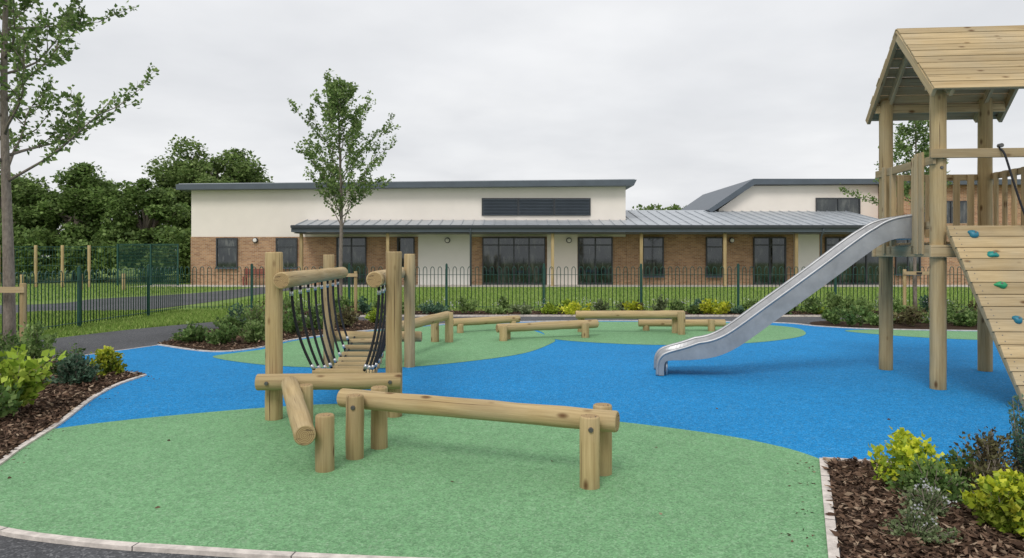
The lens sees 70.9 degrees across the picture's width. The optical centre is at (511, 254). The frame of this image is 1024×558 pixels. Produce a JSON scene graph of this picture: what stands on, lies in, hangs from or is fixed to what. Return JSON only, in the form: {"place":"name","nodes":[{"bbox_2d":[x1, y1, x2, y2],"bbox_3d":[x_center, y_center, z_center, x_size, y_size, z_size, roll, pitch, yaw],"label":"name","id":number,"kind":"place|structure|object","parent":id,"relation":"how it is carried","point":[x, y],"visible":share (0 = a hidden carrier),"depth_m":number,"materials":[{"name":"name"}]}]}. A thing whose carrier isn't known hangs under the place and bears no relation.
{"place":"outdoors","nodes":[
{"label":"outdoors","id":0,"kind":"place"},
{"bbox_2d":[0,284,249,302],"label":"grass","id":1,"kind":"structure","parent":0,"point":[130,288],"depth_m":31.29,"materials":[{"name":"green plant"}]},
{"bbox_2d":[0,287,312,317],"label":"asphalt path","id":2,"kind":"structure","parent":0,"point":[215,296],"depth_m":24.38,"materials":[{"name":"grey asphalt"}]},
{"bbox_2d":[0,317,957,557],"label":"asphalt path","id":3,"kind":"structure","parent":0,"point":[10,547],"depth_m":12.45,"materials":[{"name":"grey asphalt"}]},
{"bbox_2d":[0,356,145,458],"bbox_3d":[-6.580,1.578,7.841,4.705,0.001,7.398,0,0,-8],"label":"mulch bed","id":4,"kind":"object","parent":3,"relation":"on","point":[10,445],"visible":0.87,"depth_m":7.27,"materials":[{"name":"brown wood"}]},
{"bbox_2d":[0,342,11,373],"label":"green shrub","id":5,"kind":"object","parent":4,"relation":"on","point":[2,358],"visible":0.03,"depth_m":8.17,"materials":[{"name":"green plant"}]},
{"bbox_2d":[0,329,22,351],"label":"green shrub","id":6,"kind":"object","parent":4,"relation":"on","point":[3,343],"visible":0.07,"depth_m":10.41,"materials":[{"name":"green plant"}]},
{"bbox_2d":[0,378,24,417],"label":"green shrub","id":7,"kind":"object","parent":4,"relation":"on","point":[9,400],"visible":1,"depth_m":6.76,"materials":[{"name":"green plant"}]},
{"bbox_2d":[0,283,26,343],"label":"tree stake","id":8,"kind":"object","parent":4,"relation":"on","point":[21,289],"visible":0.61,"depth_m":11.01,"materials":[{"name":"brown wood"}]},
{"bbox_2d":[0,333,42,371],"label":"green shrub","id":9,"kind":"object","parent":4,"relation":"on","point":[8,347],"visible":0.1,"depth_m":8.90,"materials":[{"name":"green plant"}]},
{"bbox_2d":[0,344,65,412],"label":"green shrub","id":10,"kind":"object","parent":4,"relation":"on","point":[19,373],"visible":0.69,"depth_m":7.10,"materials":[{"name":"green plant"}]},
{"bbox_2d":[18,320,57,362],"bbox_3d":[-6.515,1.256,9.871,0.462,0.696,0.588,0,0,-40],"label":"green shrub","id":11,"kind":"object","parent":4,"relation":"on","point":[32,338],"visible":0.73,"depth_m":9.86,"materials":[{"name":"green plant"}]},
{"bbox_2d":[44,343,85,374],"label":"bluegreen shrub","id":12,"kind":"object","parent":4,"relation":"on","point":[55,367],"visible":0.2,"depth_m":9.30,"materials":[{"name":"green plant"}]},
{"bbox_2d":[43,349,102,385],"bbox_3d":[-5.306,1.381,8.791,0.622,0.455,0.599,0,0,39],"label":"bluegreen shrub","id":13,"kind":"object","parent":4,"relation":"on","point":[71,369],"visible":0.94,"depth_m":8.68,"materials":[{"name":"green plant"}]},
{"bbox_2d":[0,0,158,343],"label":"young tree","id":14,"kind":"object","parent":4,"relation":"on","point":[71,18],"visible":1,"depth_m":11.19,"materials":[{"name":"green plant"}]},
{"bbox_2d":[89,345,127,376],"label":"golden shrub","id":15,"kind":"object","parent":4,"relation":"on","point":[106,356],"visible":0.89,"depth_m":9.41,"materials":[{"name":"yellow plant"}]},
{"bbox_2d":[0,360,146,464],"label":"kerb edging","id":16,"kind":"object","parent":3,"relation":"on","point":[14,451],"visible":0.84,"depth_m":6.84,"materials":[{"name":"concrete"}]},
{"bbox_2d":[57,345,155,358],"bbox_3d":[-6.580,1.591,11.700,0.032,0.021,1.954,0,0,23],"label":"kerb edging","id":17,"kind":"object","parent":3,"relation":"on","point":[124,349],"visible":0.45,"depth_m":12.10,"materials":[{"name":"concrete"}]},
{"bbox_2d":[0,526,424,557],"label":"kerb edging","id":18,"kind":"object","parent":3,"relation":"on","point":[124,545],"visible":1,"depth_m":3.85,"materials":[{"name":"concrete"}]},
{"bbox_2d":[158,318,384,350],"bbox_3d":[-4.779,1.578,14.792,3.175,0.001,5.630,0,0,27],"label":"mulch bed","id":19,"kind":"object","parent":3,"relation":"on","point":[287,336],"visible":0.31,"depth_m":12.89,"materials":[{"name":"brown wood"}]},
{"bbox_2d":[170,320,208,341],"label":"green shrub","id":20,"kind":"object","parent":19,"relation":"on","point":[190,332],"visible":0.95,"depth_m":12.88,"materials":[{"name":"green plant"}]},
{"bbox_2d":[200,320,241,344],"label":"green shrub","id":21,"kind":"object","parent":19,"relation":"on","point":[225,333],"visible":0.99,"depth_m":12.63,"materials":[{"name":"green plant"}]},
{"bbox_2d":[211,310,247,333],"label":"green shrub","id":22,"kind":"object","parent":19,"relation":"on","point":[234,320],"visible":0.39,"depth_m":13.93,"materials":[{"name":"green plant"}]},
{"bbox_2d":[225,302,253,326],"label":"green shrub","id":23,"kind":"object","parent":19,"relation":"on","point":[239,312],"visible":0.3,"depth_m":15.29,"materials":[{"name":"green plant"}]},
{"bbox_2d":[239,320,264,342],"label":"green shrub","id":24,"kind":"object","parent":19,"relation":"on","point":[255,331],"visible":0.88,"depth_m":12.78,"materials":[{"name":"green plant"}]},
{"bbox_2d":[241,300,264,326],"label":"green shrub","id":25,"kind":"object","parent":19,"relation":"on","point":[256,316],"visible":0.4,"depth_m":13.75,"materials":[{"name":"green plant"}]},
{"bbox_2d":[245,296,291,318],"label":"bronze shrub","id":26,"kind":"object","parent":19,"relation":"on","point":[285,312],"visible":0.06,"depth_m":14.81,"materials":[{"name":"green plant"}]},
{"bbox_2d":[283,307,306,334],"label":"green shrub","id":27,"kind":"object","parent":19,"relation":"on","point":[288,325],"visible":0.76,"depth_m":14.14,"materials":[{"name":"green plant"}]},
{"bbox_2d":[283,296,306,321],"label":"green shrub","id":28,"kind":"object","parent":19,"relation":"on","point":[288,303],"visible":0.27,"depth_m":15.99,"materials":[{"name":"green plant"}]},
{"bbox_2d":[305,306,322,329],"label":"green shrub","id":29,"kind":"object","parent":19,"relation":"on","point":[314,319],"visible":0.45,"depth_m":15.01,"materials":[{"name":"green plant"}]},
{"bbox_2d":[336,302,351,317],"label":"green shrub","id":30,"kind":"object","parent":19,"relation":"on","point":[344,304],"visible":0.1,"depth_m":16.47,"materials":[{"name":"green plant"}]},
{"bbox_2d":[334,305,360,326],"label":"bronze shrub","id":31,"kind":"object","parent":19,"relation":"on","point":[347,320],"visible":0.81,"depth_m":15.56,"materials":[{"name":"brown plant"}]},
{"bbox_2d":[364,307,383,322],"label":"green shrub","id":32,"kind":"object","parent":19,"relation":"on","point":[371,316],"visible":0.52,"depth_m":16.42,"materials":[{"name":"green plant"}]},
{"bbox_2d":[55,321,1023,466],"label":"blue rubber surface","id":33,"kind":"object","parent":3,"relation":"on","point":[819,392],"visible":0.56,"depth_m":8.52,"materials":[{"name":"blue rubber"}]},
{"bbox_2d":[255,251,421,420],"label":"rope bridge","id":34,"kind":"structure","parent":33,"relation":"on","point":[357,366],"depth_m":7.01,"materials":[{"name":"brown wood"}]},
{"bbox_2d":[213,324,554,367],"bbox_3d":[-1.558,1.584,13.255,4.574,0.001,6.883,0,0,19],"label":"green rubber surface","id":35,"kind":"object","parent":33,"relation":"on","point":[475,342],"visible":0.58,"depth_m":12.11,"materials":[{"name":"green rubber"}]},
{"bbox_2d":[402,311,452,341],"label":"balance beam","id":36,"kind":"structure","parent":35,"relation":"on","point":[433,320],"depth_m":12.95,"materials":[{"name":"brown wood"}]},
{"bbox_2d":[453,315,520,332],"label":"balance beam","id":37,"kind":"structure","parent":35,"relation":"on","point":[459,323],"depth_m":14.79,"materials":[{"name":"brown wood"}]},
{"bbox_2d":[496,319,598,340],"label":"balance beam","id":38,"kind":"structure","parent":35,"relation":"on","point":[504,330],"depth_m":13.56,"materials":[{"name":"brown wood"}]},
{"bbox_2d":[0,404,827,557],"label":"green rubber surface","id":39,"kind":"object","parent":33,"relation":"on","point":[252,478],"visible":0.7,"depth_m":4.80,"materials":[{"name":"green rubber"}]},
{"bbox_2d":[281,376,334,472],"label":"balance beam","id":40,"kind":"structure","parent":39,"relation":"on","point":[298,398],"depth_m":5.24,"materials":[{"name":"brown wood"}]},
{"bbox_2d":[1,376,815,545],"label":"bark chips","id":41,"kind":"object","parent":39,"relation":"on","point":[787,473],"visible":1,"depth_m":4.96,"materials":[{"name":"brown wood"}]},
{"bbox_2d":[337,385,619,489],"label":"balance beam","id":42,"kind":"structure","parent":39,"relation":"on","point":[597,425],"depth_m":5.30,"materials":[{"name":"brown wood"}]},
{"bbox_2d":[157,320,976,351],"bbox_3d":[2.370,1.585,15.149,17.805,0.033,4.320,0,0,-10],"label":"kerb edging","id":43,"kind":"object","parent":33,"relation":"on","point":[522,321],"visible":0.36,"depth_m":14.97,"materials":[{"name":"concrete"}]},
{"bbox_2d":[538,322,805,344],"bbox_3d":[3.237,1.583,14.779,5.812,0.001,4.373,0,0,0],"label":"green rubber surface","id":44,"kind":"object","parent":33,"relation":"on","point":[621,332],"visible":0.57,"depth_m":14.23,"materials":[{"name":"green rubber"}]},
{"bbox_2d":[576,310,684,334],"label":"balance beam","id":45,"kind":"structure","parent":44,"relation":"on","point":[677,317],"depth_m":14.42,"materials":[{"name":"brown wood"}]},
{"bbox_2d":[638,319,725,330],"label":"balance beam","id":46,"kind":"structure","parent":44,"relation":"on","point":[710,324],"depth_m":14.90,"materials":[{"name":"brown wood"}]},
{"bbox_2d":[654,214,911,375],"bbox_3d":[3.498,0.537,9.433,3.192,2.105,0.580,0,0,8],"label":"slide","id":47,"kind":"object","parent":33,"relation":"on","point":[833,262],"visible":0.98,"depth_m":9.21,"materials":[{"name":"silver metal"}]},
{"bbox_2d":[824,457,936,464],"bbox_3d":[6.183,1.583,5.053,7.638,0.038,0.381,0,0,5],"label":"kerb edging","id":48,"kind":"object","parent":33,"relation":"on","point":[842,459],"visible":0.05,"depth_m":5.49,"materials":[{"name":"concrete"}]},
{"bbox_2d":[845,329,976,339],"bbox_3d":[9.075,1.584,14.098,4.551,0.001,1.673,0,0,10],"label":"green rubber surface","id":49,"kind":"object","parent":33,"relation":"on","point":[971,335],"visible":0.63,"depth_m":14.41,"materials":[{"name":"green rubber"}]},
{"bbox_2d":[865,25,1023,407],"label":"play tower","id":50,"kind":"structure","parent":33,"relation":"on","point":[937,77],"depth_m":8.66,"materials":[{"name":"brown wood"}]},
{"bbox_2d":[306,315,877,316],"bbox_3d":[5.248,1.575,18.353,22.503,0.053,0.356,0,0,0],"label":"kerb edging","id":51,"kind":"object","parent":3,"relation":"on","point":[575,315],"visible":0.38,"depth_m":18.44,"materials":[{"name":"concrete"}]},
{"bbox_2d":[819,458,839,557],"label":"kerb edging","id":52,"kind":"object","parent":3,"relation":"on","point":[832,542],"visible":0.78,"depth_m":4.31,"materials":[{"name":"concrete"}]},
{"bbox_2d":[810,320,976,329],"bbox_3d":[10.434,1.578,15.922,7.554,0.001,2.644,0,0,0],"label":"mulch bed","id":53,"kind":"object","parent":3,"relation":"on","point":[920,325],"visible":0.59,"depth_m":15.97,"materials":[{"name":"brown wood"}]},
{"bbox_2d":[383,299,976,325],"bbox_3d":[5.129,1.351,17.685,17.441,0.534,4.343,0,0,0],"label":"shrub planting","id":54,"kind":"object","parent":53,"relation":"on","point":[909,317],"visible":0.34,"depth_m":15.82,"materials":[{"name":"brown plant"}]},
{"bbox_2d":[822,456,1023,557],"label":"mulch bed","id":55,"kind":"object","parent":3,"relation":"on","point":[869,536],"depth_m":4.06,"materials":[{"name":"brown wood"}]},
{"bbox_2d":[868,426,957,486],"bbox_3d":[2.710,1.389,4.908,0.579,0.433,0.540,0,0,-39],"label":"golden shrub","id":56,"kind":"object","parent":55,"relation":"on","point":[904,449],"visible":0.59,"depth_m":4.87,"materials":[{"name":"yellow plant"}]},
{"bbox_2d":[878,499,964,545],"bbox_3d":[2.279,1.491,4.026,0.354,0.229,0.389,0,0,-40],"label":"flowering shrub","id":57,"kind":"object","parent":55,"relation":"on","point":[918,521],"visible":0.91,"depth_m":3.97,"materials":[{"name":"green plant"}]},
{"bbox_2d":[896,477,960,518],"bbox_3d":[2.472,1.472,4.302,0.297,0.264,0.246,0,0,-14],"label":"flowering shrub","id":58,"kind":"object","parent":55,"relation":"on","point":[925,496],"visible":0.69,"depth_m":4.27,"materials":[{"name":"green plant"}]},
{"bbox_2d":[885,452,978,510],"bbox_3d":[2.706,1.439,4.608,0.561,0.338,0.422,0,0,27],"label":"green shrub","id":59,"kind":"object","parent":55,"relation":"on","point":[936,477],"visible":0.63,"depth_m":4.58,"materials":[{"name":"green plant"}]},
{"bbox_2d":[933,446,982,490],"bbox_3d":[3.030,1.462,4.905,0.362,0.288,0.384,0,0,-31],"label":"green shrub","id":60,"kind":"object","parent":55,"relation":"on","point":[960,463],"visible":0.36,"depth_m":4.88,"materials":[{"name":"green plant"}]},
{"bbox_2d":[947,462,1023,538],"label":"golden shrub","id":61,"kind":"object","parent":55,"relation":"on","point":[998,503],"visible":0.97,"depth_m":4.07,"materials":[{"name":"yellow plant"}]},
{"bbox_2d":[948,426,1022,479],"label":"bronze shrub","id":62,"kind":"object","parent":55,"relation":"on","point":[990,444],"visible":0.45,"depth_m":4.92,"materials":[{"name":"brown plant"}]},
{"bbox_2d":[963,450,1010,492],"bbox_3d":[3.099,1.435,4.672,0.284,0.340,0.370,0,0,33],"label":"bronze shrub","id":63,"kind":"object","parent":55,"relation":"on","point":[975,468],"visible":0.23,"depth_m":4.67,"materials":[{"name":"brown plant"}]},
{"bbox_2d":[1007,394,1023,479],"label":"rosemary shrub","id":64,"kind":"object","parent":55,"relation":"on","point":[1017,445],"visible":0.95,"depth_m":4.86,"materials":[{"name":"green plant"}]},
{"bbox_2d":[0,256,974,339],"bbox_3d":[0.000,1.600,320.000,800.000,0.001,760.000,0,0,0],"label":"ground","id":65,"kind":"structure","parent":0,"point":[215,303],"depth_m":28.76,"materials":[{"name":"green plant"}]},
{"bbox_2d":[0,164,66,280],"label":"broadleaf tree","id":66,"kind":"object","parent":65,"relation":"on","point":[15,185],"visible":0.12,"depth_m":42.86,"materials":[{"name":"green plant"}]},
{"bbox_2d":[0,245,90,286],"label":"timber post fence","id":67,"kind":"object","parent":65,"relation":"on","point":[62,265],"visible":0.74,"depth_m":34.97,"materials":[{"name":"brown wood"}]},
{"bbox_2d":[20,274,124,289],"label":"timber bollards","id":68,"kind":"object","parent":65,"relation":"on","point":[82,281],"visible":0.34,"depth_m":31.51,"materials":[{"name":"brown wood"}]},
{"bbox_2d":[12,161,136,280],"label":"broadleaf tree","id":69,"kind":"object","parent":65,"relation":"on","point":[84,191],"visible":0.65,"depth_m":42.78,"materials":[{"name":"green plant"}]},
{"bbox_2d":[0,264,182,335],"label":"metal railing fence","id":70,"kind":"object","parent":65,"relation":"on","point":[79,280],"visible":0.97,"depth_m":16.40,"materials":[{"name":"metal"}]},
{"bbox_2d":[0,219,190,282],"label":"hedge","id":71,"kind":"object","parent":65,"relation":"on","point":[29,239],"visible":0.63,"depth_m":40.35,"materials":[{"name":"green plant"}]},
{"bbox_2d":[15,244,178,284],"bbox_3d":[-23.600,0.525,37.188,12.880,2.150,0.455,0,0,0],"label":"fence","id":72,"kind":"object","parent":65,"relation":"on","point":[127,256],"visible":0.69,"depth_m":36.99,"materials":[{"name":"green paint"}]},
{"bbox_2d":[0,309,261,339],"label":"grass","id":73,"kind":"structure","parent":65,"relation":"on","point":[163,318],"depth_m":17.14,"materials":[{"name":"green plant"}]},
{"bbox_2d":[99,177,190,280],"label":"broadleaf tree","id":74,"kind":"object","parent":65,"relation":"on","point":[154,210],"visible":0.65,"depth_m":42.08,"materials":[{"name":"green plant"}]},
{"bbox_2d":[141,134,274,235],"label":"broadleaf tree","id":75,"kind":"object","parent":65,"relation":"on","point":[234,168],"visible":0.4,"depth_m":51.86,"materials":[{"name":"green plant"}]},
{"bbox_2d":[33,203,686,268],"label":"distant trees","id":76,"kind":"object","parent":65,"relation":"on","point":[673,207],"visible":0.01,"depth_m":73.49,"materials":[{"name":"green plant"}]},
{"bbox_2d":[299,233,797,285],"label":"canopy posts","id":77,"kind":"object","parent":65,"relation":"on","point":[640,252],"visible":0.59,"depth_m":36.08,"materials":[{"name":"grey metal"}]},
{"bbox_2d":[184,263,972,310],"bbox_3d":[3.975,0.925,20.325,26.450,1.350,0.060,0,0,0],"label":"metal railing fence","id":78,"kind":"object","parent":65,"relation":"on","point":[544,274],"visible":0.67,"depth_m":20.31,"materials":[{"name":"metal"}]},
{"bbox_2d":[191,185,1020,284],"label":"walls","id":79,"kind":"structure","parent":65,"relation":"on","point":[266,218],"depth_m":38.00,"materials":[{"name":"paint"}]},
{"bbox_2d":[482,198,590,215],"bbox_3d":[1.275,-2.520,37.932,5.750,0.920,0.135,0,0,0],"label":"louvre vent","id":80,"kind":"object","parent":79,"relation":"attached to","point":[536,206],"visible":1,"depth_m":37.93,"materials":[{"name":"grey metal"}]},
{"bbox_2d":[290,210,877,233],"bbox_3d":[4.350,-1.846,39.130,30.700,1.572,6.940,0,0,0],"label":"canopy","id":81,"kind":"object","parent":79,"relation":"attached to","point":[720,221],"visible":0.9,"depth_m":36.22,"materials":[{"name":"grey metal"}]},
{"bbox_2d":[252,228,824,285],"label":"downpipes and lamps","id":82,"kind":"object","parent":81,"relation":"attached to","point":[447,240],"visible":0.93,"depth_m":35.99,"materials":[{"name":"grey metal"}]},
{"bbox_2d":[216,198,966,284],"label":"windows","id":83,"kind":"structure","parent":79,"relation":"attached to","point":[510,253],"depth_m":37.93,"materials":[{"name":"black glass"}]},
{"bbox_2d":[176,179,1020,211],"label":"roof","id":84,"kind":"structure","parent":79,"relation":"on","point":[713,201],"depth_m":37.55,"materials":[{"name":"grey metal"}]},
{"bbox_2d":[300,309,957,315],"bbox_3d":[5.000,1.578,19.125,23.000,0.001,1.950,0,0,0],"label":"mulch bed","id":85,"kind":"object","parent":65,"relation":"on","point":[516,313],"depth_m":19.23,"materials":[{"name":"brown wood"}]},
{"bbox_2d":[287,68,400,300],"bbox_3d":[-4.527,-1.646,19.930,2.884,6.492,3.387,0,0,0],"label":"young tree","id":86,"kind":"object","parent":85,"relation":"on","point":[340,94],"visible":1,"depth_m":19.25,"materials":[{"name":"green plant"}]},
{"bbox_2d":[346,271,357,312],"bbox_3d":[-4.625,1.025,19.277,0.970,1.150,0.135,0,0,0],"label":"tree stake","id":87,"kind":"object","parent":85,"relation":"on","point":[355,274],"visible":0.4,"depth_m":19.26,"materials":[{"name":"brown wood"}]},
{"bbox_2d":[357,295,928,313],"bbox_3d":[5.713,1.362,19.336,19.714,0.568,1.650,0,0,0],"label":"shrub planting","id":88,"kind":"object","parent":85,"relation":"on","point":[363,307],"visible":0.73,"depth_m":19.14,"materials":[{"name":"green plant"}]},
{"bbox_2d":[298,296,952,307],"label":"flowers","id":89,"kind":"object","parent":88,"relation":"attached to","point":[595,302],"visible":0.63,"depth_m":19.14,"materials":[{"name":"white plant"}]},
{"bbox_2d":[559,298,730,314],"bbox_3d":[3.526,1.370,18.769,4.663,0.476,0.749,0,0,-2],"label":"shrub planting","id":90,"kind":"object","parent":85,"relation":"on","point":[708,308],"visible":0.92,"depth_m":18.75,"materials":[{"name":"yellow plant"}]},
{"bbox_2d":[318,291,977,324],"bbox_3d":[5.255,1.315,17.797,21.344,0.681,4.612,0,0,0],"label":"shrub planting","id":91,"kind":"object","parent":85,"relation":"on","point":[832,301],"visible":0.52,"depth_m":18.99,"materials":[{"name":"green plant"}]},
{"bbox_2d":[540,298,827,313],"bbox_3d":[4.561,1.414,19.177,7.662,0.471,0.980,0,0,0],"label":"shrub planting","id":92,"kind":"object","parent":85,"relation":"on","point":[550,308],"visible":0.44,"depth_m":19.00,"materials":[{"name":"green plant"}]},
{"bbox_2d":[509,293,972,314],"bbox_3d":[7.221,1.313,19.353,14.945,0.630,1.677,0,0,0],"label":"shrub planting","id":93,"kind":"object","parent":85,"relation":"on","point":[524,309],"visible":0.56,"depth_m":19.28,"materials":[{"name":"green plant"}]},
{"bbox_2d":[839,120,951,305],"bbox_3d":[10.820,-1.237,19.900,2.798,5.676,2.292,0,0,0],"label":"young tree","id":94,"kind":"object","parent":85,"relation":"on","point":[903,131],"visible":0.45,"depth_m":19.56,"materials":[{"name":"green plant"}]},
{"bbox_2d":[903,269,929,305],"bbox_3d":[10.950,1.000,19.377,0.820,1.200,0.133,0,0,0],"label":"tree stake","id":95,"kind":"object","parent":85,"relation":"on","point":[905,272],"visible":0.43,"depth_m":19.36,"materials":[{"name":"brown wood"}]},
{"bbox_2d":[283,294,975,326],"bbox_3d":[4.768,1.318,17.743,22.375,0.640,4.780,0,0,0],"label":"shrub planting","id":96,"kind":"object","parent":65,"relation":"on","point":[837,314],"visible":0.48,"depth_m":16.40,"materials":[{"name":"green plant"}]},
{"bbox_2d":[0,0,1023,233],"label":"sky","id":97,"kind":"structure","parent":0,"point":[685,100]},
{"bbox_2d":[137,285,967,286],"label":"paving","id":98,"kind":"structure","parent":0,"point":[570,285],"depth_m":36.88,"materials":[{"name":"grey concrete"}]},
{"bbox_2d":[242,268,264,285],"bbox_3d":[-13.150,1.160,37.108,1.500,0.880,0.505,0,0,0],"label":"bench","id":99,"kind":"object","parent":98,"relation":"on","point":[255,271],"visible":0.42,"depth_m":37.28,"materials":[{"name":"brown wood"}]},
{"bbox_2d":[181,286,975,310],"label":"grass","id":100,"kind":"structure","parent":0,"point":[515,292],"depth_m":28.05,"materials":[{"name":"green plant"}]}
]}

